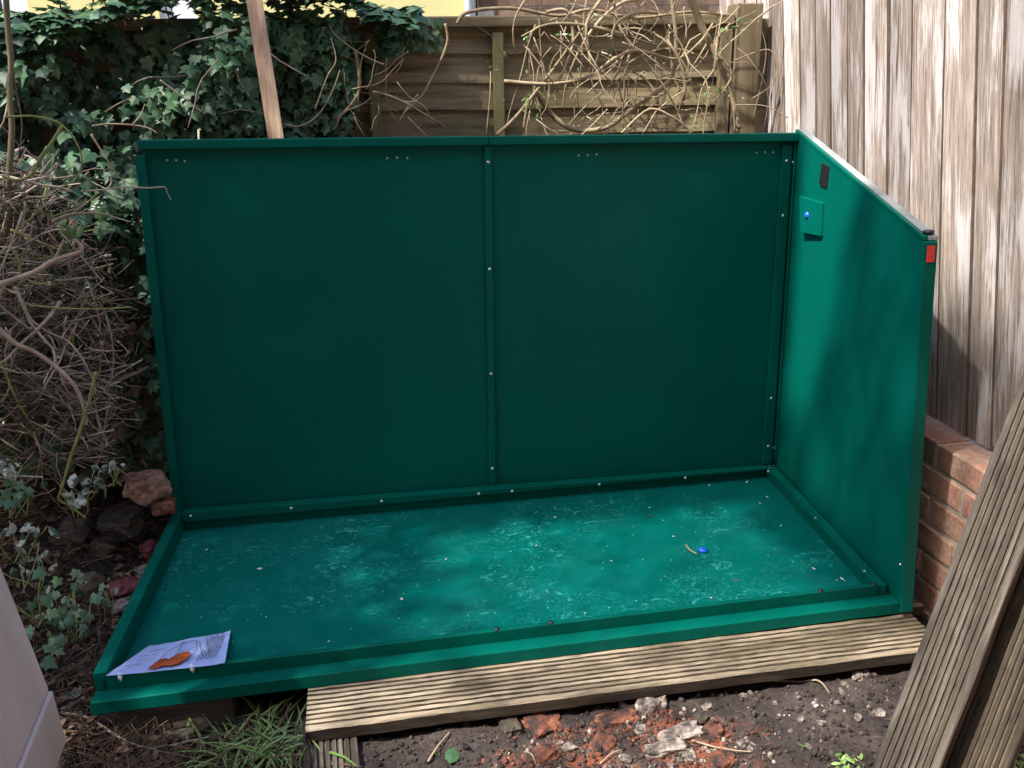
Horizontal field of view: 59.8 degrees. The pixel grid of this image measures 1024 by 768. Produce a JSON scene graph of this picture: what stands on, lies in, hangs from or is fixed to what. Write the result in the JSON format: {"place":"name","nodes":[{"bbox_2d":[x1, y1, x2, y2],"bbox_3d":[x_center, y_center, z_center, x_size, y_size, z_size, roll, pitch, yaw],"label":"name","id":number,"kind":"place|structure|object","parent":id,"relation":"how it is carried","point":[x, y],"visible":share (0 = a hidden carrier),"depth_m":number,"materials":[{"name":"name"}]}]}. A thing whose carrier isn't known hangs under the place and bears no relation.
{"place":"outdoors","nodes":[
{"label":"outdoors","id":0,"kind":"place"},
{"bbox_2d":[0,452,1023,767],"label":"ground","id":1,"kind":"structure","parent":0,"point":[822,696],"depth_m":2.01,"materials":[{"name":"soil"}]},
{"bbox_2d":[0,568,65,767],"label":"beige panel","id":2,"kind":"object","parent":1,"relation":"on","point":[31,733],"visible":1,"depth_m":1.63,"materials":[{"name":"beige plastic"}]},
{"bbox_2d":[59,715,83,721],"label":"twig","id":3,"kind":"object","parent":1,"relation":"on","point":[70,720],"visible":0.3,"depth_m":2.01,"materials":[{"name":"brown wood"}]},
{"bbox_2d":[26,504,147,550],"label":"rocks","id":4,"kind":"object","parent":1,"relation":"on","point":[126,524],"depth_m":2.66,"materials":[{"name":"stone"}]},
{"bbox_2d":[0,105,158,528],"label":"twig heap","id":5,"kind":"object","parent":4,"relation":"on","point":[37,284],"visible":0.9,"depth_m":2.48,"materials":[{"name":"brown plant"}]},
{"bbox_2d":[3,0,22,240],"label":"bare sapling","id":6,"kind":"object","parent":5,"relation":"on","point":[11,82],"visible":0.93,"depth_m":2.29,"materials":[{"name":"brown wood"}]},
{"bbox_2d":[2,125,62,180],"bbox_3d":[-1.186,-0.570,2.202,0.164,0.132,0.008,-4,19,-9],"label":"loose stem","id":7,"kind":"object","parent":5,"relation":"on","point":[45,150],"visible":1,"depth_m":2.21,"materials":[{"name":"green plant"}]},
{"bbox_2d":[0,239,83,297],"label":"dead branch","id":8,"kind":"object","parent":5,"relation":"on","point":[26,275],"visible":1,"depth_m":2.18,"materials":[{"name":"brown wood"}]},
{"bbox_2d":[0,327,87,425],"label":"dead branch","id":9,"kind":"object","parent":5,"relation":"hanging from","point":[7,336],"visible":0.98,"depth_m":2.26,"materials":[{"name":"brown wood"}]},
{"bbox_2d":[5,115,82,188],"bbox_3d":[-1.158,-0.577,2.215,0.163,0.180,0.005,-4,19,-9],"label":"loose stem","id":10,"kind":"object","parent":5,"relation":"on","point":[49,119],"visible":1,"depth_m":2.20,"materials":[{"name":"plant"}]},
{"bbox_2d":[21,300,96,394],"bbox_3d":[-1.159,-0.091,2.279,0.140,0.263,0.007,-4,19,-9],"label":"dead branch","id":11,"kind":"object","parent":5,"relation":"hanging from","point":[44,329],"visible":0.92,"depth_m":2.27,"materials":[{"name":"brown wood"}]},
{"bbox_2d":[58,221,85,248],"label":"fresh weed","id":12,"kind":"object","parent":5,"relation":"in","point":[71,232],"visible":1,"depth_m":2.17,"materials":[{"name":"green plant"}]},
{"bbox_2d":[57,371,97,518],"bbox_3d":[-1.136,0.167,2.337,0.156,0.410,0.009,-4,19,-9],"label":"green stem","id":13,"kind":"object","parent":5,"relation":"hanging from","point":[78,437],"visible":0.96,"depth_m":2.33,"materials":[{"name":"plant"}]},
{"bbox_2d":[49,197,107,222],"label":"loose stem","id":14,"kind":"object","parent":5,"relation":"in","point":[66,215],"visible":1,"depth_m":2.22,"materials":[{"name":"brown wood"}]},
{"bbox_2d":[28,304,130,309],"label":"green stem","id":15,"kind":"object","parent":5,"relation":"on","point":[78,308],"visible":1,"depth_m":2.26,"materials":[{"name":"plant"}]},
{"bbox_2d":[60,465,105,517],"bbox_3d":[-1.132,0.282,2.350,0.108,0.146,0.056,-14,22,-33],"label":"variegated plant","id":16,"kind":"object","parent":5,"relation":"on","point":[82,499],"visible":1,"depth_m":2.35,"materials":[{"name":"green plant"}]},
{"bbox_2d":[99,395,110,459],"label":"loose stem","id":17,"kind":"object","parent":5,"relation":"in","point":[105,422],"visible":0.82,"depth_m":2.52,"materials":[{"name":"brown wood"}]},
{"bbox_2d":[103,310,113,394],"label":"loose stem","id":18,"kind":"object","parent":5,"relation":"in","point":[112,347],"visible":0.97,"depth_m":2.45,"materials":[{"name":"brown wood"}]},
{"bbox_2d":[88,209,130,221],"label":"loose stem","id":19,"kind":"object","parent":5,"relation":"in","point":[110,216],"visible":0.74,"depth_m":2.35,"materials":[{"name":"brown plant"}]},
{"bbox_2d":[90,134,132,183],"bbox_3d":[-1.096,-0.616,2.437,0.092,0.139,0.006,-4,19,-9],"label":"loose stem","id":20,"kind":"object","parent":5,"relation":"on","point":[94,139],"visible":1,"depth_m":2.43,"materials":[{"name":"brown plant"}]},
{"bbox_2d":[100,459,126,486],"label":"pale weed","id":21,"kind":"object","parent":5,"relation":"on","point":[112,463],"visible":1,"depth_m":2.49,"materials":[{"name":"green plant"}]},
{"bbox_2d":[85,186,170,199],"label":"dead branch","id":22,"kind":"object","parent":5,"relation":"in","point":[128,187],"visible":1,"depth_m":2.21,"materials":[{"name":"brown wood"}]},
{"bbox_2d":[69,571,105,598],"bbox_3d":[-1.179,0.560,2.474,0.058,0.058,0.098,2,19,10],"label":"rock","id":23,"kind":"object","parent":1,"relation":"on","point":[94,579],"visible":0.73,"depth_m":2.46,"materials":[{"name":"grey stone"}]},
{"bbox_2d":[89,535,119,557],"bbox_3d":[-1.231,0.487,2.695,0.076,0.058,0.112,2,19,11],"label":"edging stone","id":24,"kind":"object","parent":1,"relation":"on","point":[96,548],"visible":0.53,"depth_m":2.66,"materials":[{"name":"grey stone"}]},
{"bbox_2d":[107,596,130,615],"bbox_3d":[-1.062,0.606,2.418,0.069,0.045,0.058,-8,20,-19],"label":"stone","id":25,"kind":"object","parent":1,"relation":"on","point":[120,604],"visible":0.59,"depth_m":2.40,"materials":[{"name":"grey stone"}]},
{"bbox_2d":[110,500,133,510],"bbox_3d":[-1.274,0.417,2.904,0.055,0.059,0.105,2,19,10],"label":"edging stone","id":26,"kind":"object","parent":1,"relation":"on","point":[119,506],"visible":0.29,"depth_m":2.89,"materials":[{"name":"grey stone"}]},
{"bbox_2d":[117,697,239,734],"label":"timber block","id":27,"kind":"structure","parent":1,"relation":"on","point":[181,714],"depth_m":2.01,"materials":[{"name":"brown wood"}]},
{"bbox_2d":[90,129,937,714],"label":"bike shed","id":28,"kind":"structure","parent":27,"relation":"on","point":[442,387],"depth_m":2.63,"materials":[{"name":"green paint"}]},
{"bbox_2d":[106,631,230,680],"bbox_3d":[-0.790,0.629,2.088,0.256,0.048,0.200,-4,19,-9],"label":"instruction sheet","id":29,"kind":"object","parent":28,"relation":"on","point":[192,653],"visible":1,"depth_m":2.07,"materials":[{"name":"paper"}]},
{"bbox_2d":[698,547,707,553],"bbox_3d":[0.546,0.472,2.541,0.030,0.012,0.030,-4,19,-9],"label":"plastic cap","id":30,"kind":"object","parent":28,"relation":"on","point":[703,550],"visible":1,"depth_m":2.53,"materials":[{"name":"blue plastic"}]},
{"bbox_2d":[0,455,379,767],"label":"leaf litter","id":31,"kind":"object","parent":1,"relation":"on","point":[126,758],"visible":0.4,"depth_m":2.11,"materials":[{"name":"brown plant"}]},
{"bbox_2d":[0,521,86,621],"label":"variegated plant","id":32,"kind":"object","parent":31,"relation":"on","point":[10,530],"visible":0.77,"depth_m":2.26,"materials":[{"name":"green plant"}]},
{"bbox_2d":[0,479,110,671],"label":"ivy plant","id":33,"kind":"object","parent":31,"relation":"on","point":[53,617],"visible":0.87,"depth_m":2.21,"materials":[{"name":"green plant"}]},
{"bbox_2d":[0,459,17,485],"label":"variegated plant","id":34,"kind":"object","parent":33,"relation":"on","point":[10,473],"visible":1,"depth_m":2.25,"materials":[{"name":"green plant"}]},
{"bbox_2d":[66,692,79,698],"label":"fallen leaf","id":35,"kind":"object","parent":31,"relation":"on","point":[72,693],"visible":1,"depth_m":2.09,"materials":[{"name":"plant"}]},
{"bbox_2d":[99,577,118,608],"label":"pale weed","id":36,"kind":"object","parent":31,"relation":"on","point":[115,591],"visible":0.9,"depth_m":2.29,"materials":[{"name":"green plant"}]},
{"bbox_2d":[106,576,139,598],"bbox_3d":[-1.084,0.571,2.493,0.095,0.050,0.072,-8,20,-19],"label":"brick fragment","id":37,"kind":"object","parent":31,"relation":"on","point":[126,586],"visible":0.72,"depth_m":2.48,"materials":[{"name":"red brick"}]},
{"bbox_2d":[134,564,146,577],"bbox_3d":[-1.051,0.539,2.556,0.060,0.046,0.058,-10,20,-25],"label":"brick fragment","id":38,"kind":"object","parent":31,"relation":"on","point":[139,570],"visible":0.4,"depth_m":2.54,"materials":[{"name":"grey stone"}]},
{"bbox_2d":[61,711,225,748],"bbox_3d":[-0.841,0.776,1.982,0.396,0.029,0.075,1,19,8],"label":"twig","id":39,"kind":"object","parent":31,"relation":"on","point":[111,732],"visible":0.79,"depth_m":1.98,"materials":[{"name":"brown wood"}]},
{"bbox_2d":[138,539,157,558],"bbox_3d":[-1.084,0.496,2.663,0.053,0.060,0.060,9,21,28],"label":"brick fragment","id":40,"kind":"object","parent":31,"relation":"on","point":[146,548],"visible":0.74,"depth_m":2.64,"materials":[{"name":"red brick"}]},
{"bbox_2d":[148,495,175,515],"bbox_3d":[-1.033,0.360,2.632,0.074,0.055,0.066,-4,19,-7],"label":"brick fragment","id":41,"kind":"object","parent":31,"relation":"on","point":[163,506],"visible":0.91,"depth_m":2.61,"materials":[{"name":"orange brick"}]},
{"bbox_2d":[122,469,171,506],"bbox_3d":[-1.073,0.301,2.615,0.131,0.083,0.103,-15,23,-35],"label":"brick lump","id":42,"kind":"object","parent":41,"relation":"on","point":[145,488],"visible":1,"depth_m":2.58,"materials":[{"name":"brown stone"}]},
{"bbox_2d":[193,723,208,730],"bbox_3d":[-0.697,0.767,1.990,0.035,0.008,0.018,-4,19,-9],"label":"stone","id":43,"kind":"object","parent":31,"relation":"on","point":[201,726],"visible":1,"depth_m":1.99,"materials":[{"name":"stone"}]},
{"bbox_2d":[209,731,224,738],"bbox_3d":[-0.654,0.778,1.972,0.035,0.010,0.016,-16,24,-38],"label":"stone","id":44,"kind":"object","parent":31,"relation":"on","point":[213,735],"visible":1,"depth_m":1.97,"materials":[{"name":"stone"}]},
{"bbox_2d":[0,0,475,18],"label":"rendered house","id":45,"kind":"structure","parent":1,"relation":"on","point":[445,7],"depth_m":5.97,"materials":[{"name":"yellow paint"}]},
{"bbox_2d":[0,0,27,12],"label":"window","id":46,"kind":"structure","parent":45,"relation":"in","point":[15,5],"depth_m":5.72,"materials":[{"name":"white glass"}]},
{"bbox_2d":[160,0,197,18],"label":"window","id":47,"kind":"structure","parent":45,"relation":"in","point":[187,13],"depth_m":5.87,"materials":[{"name":"white glass"}]},
{"bbox_2d":[136,689,358,767],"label":"grass tuft","id":48,"kind":"object","parent":1,"relation":"on","point":[259,750],"visible":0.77,"depth_m":1.94,"materials":[{"name":"green plant"}]},
{"bbox_2d":[246,0,283,137],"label":"wooden stake","id":49,"kind":"object","parent":1,"relation":"on","point":[262,52],"visible":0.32,"depth_m":2.47,"materials":[{"name":"brown wood"}]},
{"bbox_2d":[303,718,360,767],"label":"deck offcut","id":50,"kind":"object","parent":1,"relation":"on","point":[347,747],"visible":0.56,"depth_m":1.88,"materials":[{"name":"brown wood"}]},
{"bbox_2d":[0,14,734,477],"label":"lap fence","id":51,"kind":"object","parent":1,"relation":"on","point":[458,98],"visible":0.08,"depth_m":3.00,"materials":[{"name":"brown wood"}]},
{"bbox_2d":[0,0,445,496],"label":"ivy","id":52,"kind":"object","parent":51,"relation":"attached to","point":[205,57],"visible":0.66,"depth_m":2.70,"materials":[{"name":"green plant"}]},
{"bbox_2d":[104,97,131,112],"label":"loose stem","id":53,"kind":"object","parent":52,"relation":"attached to","point":[107,110],"visible":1,"depth_m":2.57,"materials":[{"name":"brown wood"}]},
{"bbox_2d":[92,104,156,132],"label":"loose stem","id":54,"kind":"object","parent":52,"relation":"attached to","point":[132,124],"visible":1,"depth_m":2.45,"materials":[{"name":"brown wood"}]},
{"bbox_2d":[160,79,204,113],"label":"loose stem","id":55,"kind":"object","parent":52,"relation":"attached to","point":[179,94],"visible":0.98,"depth_m":2.58,"materials":[{"name":"brown wood"}]},
{"bbox_2d":[235,70,249,96],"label":"loose stem","id":56,"kind":"object","parent":52,"relation":"hanging from","point":[241,83],"visible":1,"depth_m":2.61,"materials":[{"name":"brown plant"}]},
{"bbox_2d":[284,70,339,126],"bbox_3d":[-0.606,-0.864,2.697,0.182,0.163,0.005,-4,19,-9],"label":"loose stem","id":57,"kind":"object","parent":52,"relation":"attached to","point":[317,115],"visible":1,"depth_m":2.71,"materials":[{"name":"brown plant"}]},
{"bbox_2d":[314,38,336,109],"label":"loose stem","id":58,"kind":"object","parent":52,"relation":"hanging from","point":[326,77],"visible":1,"depth_m":2.67,"materials":[{"name":"brown wood"}]},
{"bbox_2d":[313,0,787,136],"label":"climbing vine","id":59,"kind":"object","parent":51,"relation":"attached to","point":[710,44],"visible":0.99,"depth_m":2.86,"materials":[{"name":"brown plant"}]},
{"bbox_2d":[427,731,449,762],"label":"twig","id":60,"kind":"object","parent":1,"relation":"on","point":[433,752],"visible":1,"depth_m":1.90,"materials":[{"name":"beige wood"}]},
{"bbox_2d":[445,747,458,762],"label":"fallen leaf","id":61,"kind":"object","parent":1,"relation":"on","point":[451,755],"visible":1,"depth_m":1.88,"materials":[{"name":"green plant"}]},
{"bbox_2d":[496,715,520,734],"bbox_3d":[-0.009,0.756,1.990,0.046,0.031,0.090,-8,20,-19],"label":"rubble piece","id":62,"kind":"object","parent":1,"relation":"on","point":[509,724],"visible":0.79,"depth_m":1.97,"materials":[{"name":"stone"}]},
{"bbox_2d":[521,743,556,764],"bbox_3d":[0.060,0.790,1.886,0.081,0.036,0.054,-10,20,-25],"label":"rubble piece","id":63,"kind":"object","parent":1,"relation":"on","point":[542,753],"visible":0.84,"depth_m":1.88,"materials":[{"name":"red brick"}]},
{"bbox_2d":[519,710,562,738],"bbox_3d":[0.068,0.760,1.990,0.088,0.038,0.086,-12,21,-30],"label":"rubble piece","id":64,"kind":"object","parent":1,"relation":"on","point":[540,724],"visible":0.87,"depth_m":1.97,"materials":[{"name":"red brick"}]},
{"bbox_2d":[557,741,576,751],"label":"rubble piece","id":65,"kind":"object","parent":1,"relation":"on","point":[568,745],"visible":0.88,"depth_m":1.90,"materials":[{"name":"grey stone"}]},
{"bbox_2d":[475,0,719,15],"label":"brick house","id":66,"kind":"structure","parent":1,"relation":"on","point":[661,5],"depth_m":6.25,"materials":[{"name":"brick"}]},
{"bbox_2d":[589,728,614,755],"bbox_3d":[0.195,0.779,1.924,0.052,0.030,0.072,9,21,28],"label":"rubble piece","id":67,"kind":"object","parent":1,"relation":"on","point":[602,737],"visible":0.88,"depth_m":1.92,"materials":[{"name":"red brick"}]},
{"bbox_2d":[599,749,621,764],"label":"twig","id":68,"kind":"object","parent":1,"relation":"on","point":[603,760],"visible":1,"depth_m":1.87,"materials":[{"name":"beige wood"}]},
{"bbox_2d":[305,613,924,742],"bbox_3d":[0.288,0.676,2.087,1.504,0.033,0.152,-4,19,-9],"label":"deck board","id":69,"kind":"object","parent":1,"relation":"on","point":[384,705],"visible":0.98,"depth_m":2.06,"materials":[{"name":"brown wood"}]},
{"bbox_2d":[594,708,639,728],"bbox_3d":[0.234,0.753,1.994,0.102,0.031,0.047,-6,19,-14],"label":"rubble piece","id":70,"kind":"object","parent":1,"relation":"on","point":[606,720],"visible":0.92,"depth_m":1.99,"materials":[{"name":"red brick"}]},
{"bbox_2d":[617,701,625,706],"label":"rubble piece","id":71,"kind":"object","parent":1,"relation":"on","point":[621,704],"visible":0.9,"depth_m":2.03,"materials":[{"name":"stone"}]},
{"bbox_2d":[359,680,889,767],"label":"straw bits","id":72,"kind":"object","parent":1,"relation":"on","point":[697,740],"visible":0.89,"depth_m":1.92,"materials":[{"name":"beige plant"}]},
{"bbox_2d":[618,754,631,763],"bbox_3d":[0.237,0.787,1.868,0.030,0.016,0.023,2,19,10],"label":"pale chip","id":73,"kind":"object","parent":1,"relation":"on","point":[626,759],"visible":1,"depth_m":1.86,"materials":[{"name":"white stone"}]},
{"bbox_2d":[472,707,780,767],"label":"brick grit","id":74,"kind":"object","parent":1,"relation":"on","point":[615,739],"visible":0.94,"depth_m":1.93,"materials":[{"name":"red brick"}]},
{"bbox_2d":[244,670,1023,767],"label":"soil crumbs","id":75,"kind":"object","parent":1,"relation":"on","point":[814,752],"visible":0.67,"depth_m":1.94,"materials":[{"name":"brown soil"}]},
{"bbox_2d":[634,723,645,734],"bbox_3d":[0.282,0.758,1.955,0.027,0.017,0.033,5,19,18],"label":"pale chip","id":76,"kind":"object","parent":1,"relation":"on","point":[639,728],"visible":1,"depth_m":1.95,"materials":[{"name":"grey stone"}]},
{"bbox_2d":[635,695,666,716],"bbox_3d":[0.319,0.733,2.022,0.085,0.049,0.054,-10,20,-25],"label":"rubble piece","id":77,"kind":"object","parent":1,"relation":"on","point":[646,705],"visible":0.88,"depth_m":2.01,"materials":[{"name":"grey stone"}]},
{"bbox_2d":[643,738,688,758],"bbox_3d":[0.326,0.779,1.904,0.108,0.028,0.045,-6,19,-14],"label":"rubble piece","id":78,"kind":"object","parent":1,"relation":"on","point":[659,749],"visible":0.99,"depth_m":1.89,"materials":[{"name":"grey stone"}]},
{"bbox_2d":[657,720,702,740],"bbox_3d":[0.365,0.766,1.942,0.117,0.033,0.045,-9,20,-22],"label":"rubble piece","id":79,"kind":"object","parent":1,"relation":"on","point":[690,730],"visible":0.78,"depth_m":1.94,"materials":[{"name":"grey stone"}]},
{"bbox_2d":[462,683,901,767],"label":"pale grit","id":80,"kind":"object","parent":1,"relation":"on","point":[705,747],"visible":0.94,"depth_m":1.93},
{"bbox_2d":[455,591,923,669],"bbox_3d":[0.375,0.614,2.267,1.380,0.033,0.147,-4,19,-9],"label":"deck board","id":81,"kind":"object","parent":1,"relation":"on","point":[918,607],"visible":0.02,"depth_m":2.27,"materials":[{"name":"brown wood"}]},
{"bbox_2d":[684,749,696,761],"bbox_3d":[0.376,0.786,1.880,0.025,0.019,0.036,-4,19,-7],"label":"pale chip","id":82,"kind":"object","parent":1,"relation":"on","point":[690,755],"visible":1,"depth_m":1.87,"materials":[{"name":"grey stone"}]},
{"bbox_2d":[691,712,708,725],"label":"rubble piece","id":83,"kind":"object","parent":1,"relation":"on","point":[701,718],"visible":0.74,"depth_m":1.98,"materials":[{"name":"stone"}]},
{"bbox_2d":[701,702,712,709],"bbox_3d":[0.446,0.738,2.035,0.029,0.015,0.021,-10,20,-25],"label":"pale chip","id":84,"kind":"object","parent":1,"relation":"on","point":[706,706],"visible":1,"depth_m":2.03,"materials":[{"name":"white stone"}]},
{"bbox_2d":[702,721,723,738],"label":"rubble piece","id":85,"kind":"object","parent":1,"relation":"on","point":[711,728],"visible":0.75,"depth_m":1.94,"materials":[{"name":"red brick"}]},
{"bbox_2d":[708,750,734,767],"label":"rubble piece","id":86,"kind":"object","parent":1,"relation":"on","point":[721,759],"visible":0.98,"depth_m":1.86,"materials":[{"name":"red brick"}]},
{"bbox_2d":[692,739,751,751],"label":"twig","id":87,"kind":"object","parent":1,"relation":"on","point":[719,747],"visible":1,"depth_m":1.89,"materials":[{"name":"beige wood"}]},
{"bbox_2d":[739,693,747,697],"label":"pale chip","id":88,"kind":"object","parent":1,"relation":"on","point":[744,695],"visible":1,"depth_m":2.06,"materials":[{"name":"white stone"}]},
{"bbox_2d":[727,3,763,132],"bbox_3d":[0.818,-0.525,3.318,0.095,1.645,0.090,-4,19,-9],"label":"fence post","id":89,"kind":"object","parent":1,"relation":"on","point":[745,77],"visible":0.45,"depth_m":3.08,"materials":[{"name":"brown wood"}]},
{"bbox_2d":[755,18,768,132],"bbox_3d":[0.898,-0.519,3.366,0.060,1.600,0.050,-4,19,-9],"label":"fence post","id":90,"kind":"object","parent":1,"relation":"on","point":[760,117],"visible":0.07,"depth_m":3.16,"materials":[{"name":"brown wood"}]},
{"bbox_2d":[766,679,829,693],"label":"twig","id":91,"kind":"object","parent":1,"relation":"on","point":[792,681],"visible":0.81,"depth_m":2.11,"materials":[{"name":"beige wood"}]},
{"bbox_2d":[796,716,803,721],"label":"pale chip","id":92,"kind":"object","parent":1,"relation":"on","point":[800,718],"visible":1,"depth_m":1.97,"materials":[{"name":"beige stone"}]},
{"bbox_2d":[804,743,811,749],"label":"pale chip","id":93,"kind":"object","parent":1,"relation":"on","point":[808,746],"visible":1,"depth_m":1.90,"materials":[{"name":"grey stone"}]},
{"bbox_2d":[816,720,826,726],"bbox_3d":[0.685,0.752,1.970,0.024,0.013,0.017,11,22,33],"label":"pale chip","id":94,"kind":"object","parent":1,"relation":"on","point":[820,722],"visible":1,"depth_m":1.97,"materials":[{"name":"white stone"}]},
{"bbox_2d":[840,682,849,687],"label":"pale chip","id":95,"kind":"object","parent":1,"relation":"on","point":[845,684],"visible":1,"depth_m":2.09,"materials":[{"name":"beige stone"}]},
{"bbox_2d":[852,670,862,681],"bbox_3d":[0.822,0.695,2.117,0.026,0.020,0.037,6,20,20],"label":"pale chip","id":96,"kind":"object","parent":1,"relation":"on","point":[857,675],"visible":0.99,"depth_m":2.11,"materials":[{"name":"beige stone"}]},
{"bbox_2d":[854,712,861,721],"bbox_3d":[0.773,0.745,1.988,0.018,0.012,0.026,8,21,26],"label":"pale chip","id":97,"kind":"object","parent":1,"relation":"on","point":[857,717],"visible":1,"depth_m":1.98,"materials":[{"name":"beige stone"}]},
{"bbox_2d":[861,669,868,675],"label":"pale chip","id":98,"kind":"object","parent":1,"relation":"on","point":[865,672],"visible":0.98,"depth_m":2.12,"materials":[{"name":"beige stone"}]},
{"bbox_2d":[873,708,885,716],"bbox_3d":[0.826,0.738,1.996,0.031,0.017,0.023,-4,19,-9],"label":"pale chip","id":99,"kind":"object","parent":1,"relation":"on","point":[880,712],"visible":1,"depth_m":1.99,"materials":[{"name":"white stone"}]},
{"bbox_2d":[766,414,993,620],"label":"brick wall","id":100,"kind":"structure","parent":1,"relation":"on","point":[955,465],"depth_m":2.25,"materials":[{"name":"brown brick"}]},
{"bbox_2d":[719,0,1023,448],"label":"board fence","id":101,"kind":"object","parent":100,"relation":"on","point":[915,108],"visible":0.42,"depth_m":2.25,"materials":[{"name":"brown wood"}]},
{"bbox_2d":[828,753,1023,767],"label":"moss weeds","id":102,"kind":"object","parent":1,"relation":"on","point":[848,758],"visible":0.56,"depth_m":1.84,"materials":[{"name":"green plant"}]},
{"bbox_2d":[873,373,1023,767],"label":"leaning board","id":103,"kind":"object","parent":1,"relation":"on","point":[956,643],"visible":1,"depth_m":1.74,"materials":[{"name":"brown wood"}]},
{"bbox_2d":[946,566,1023,767],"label":"leaning board","id":104,"kind":"object","parent":1,"relation":"on","point":[991,734],"visible":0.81,"depth_m":1.75,"materials":[{"name":"brown wood"}]}
]}

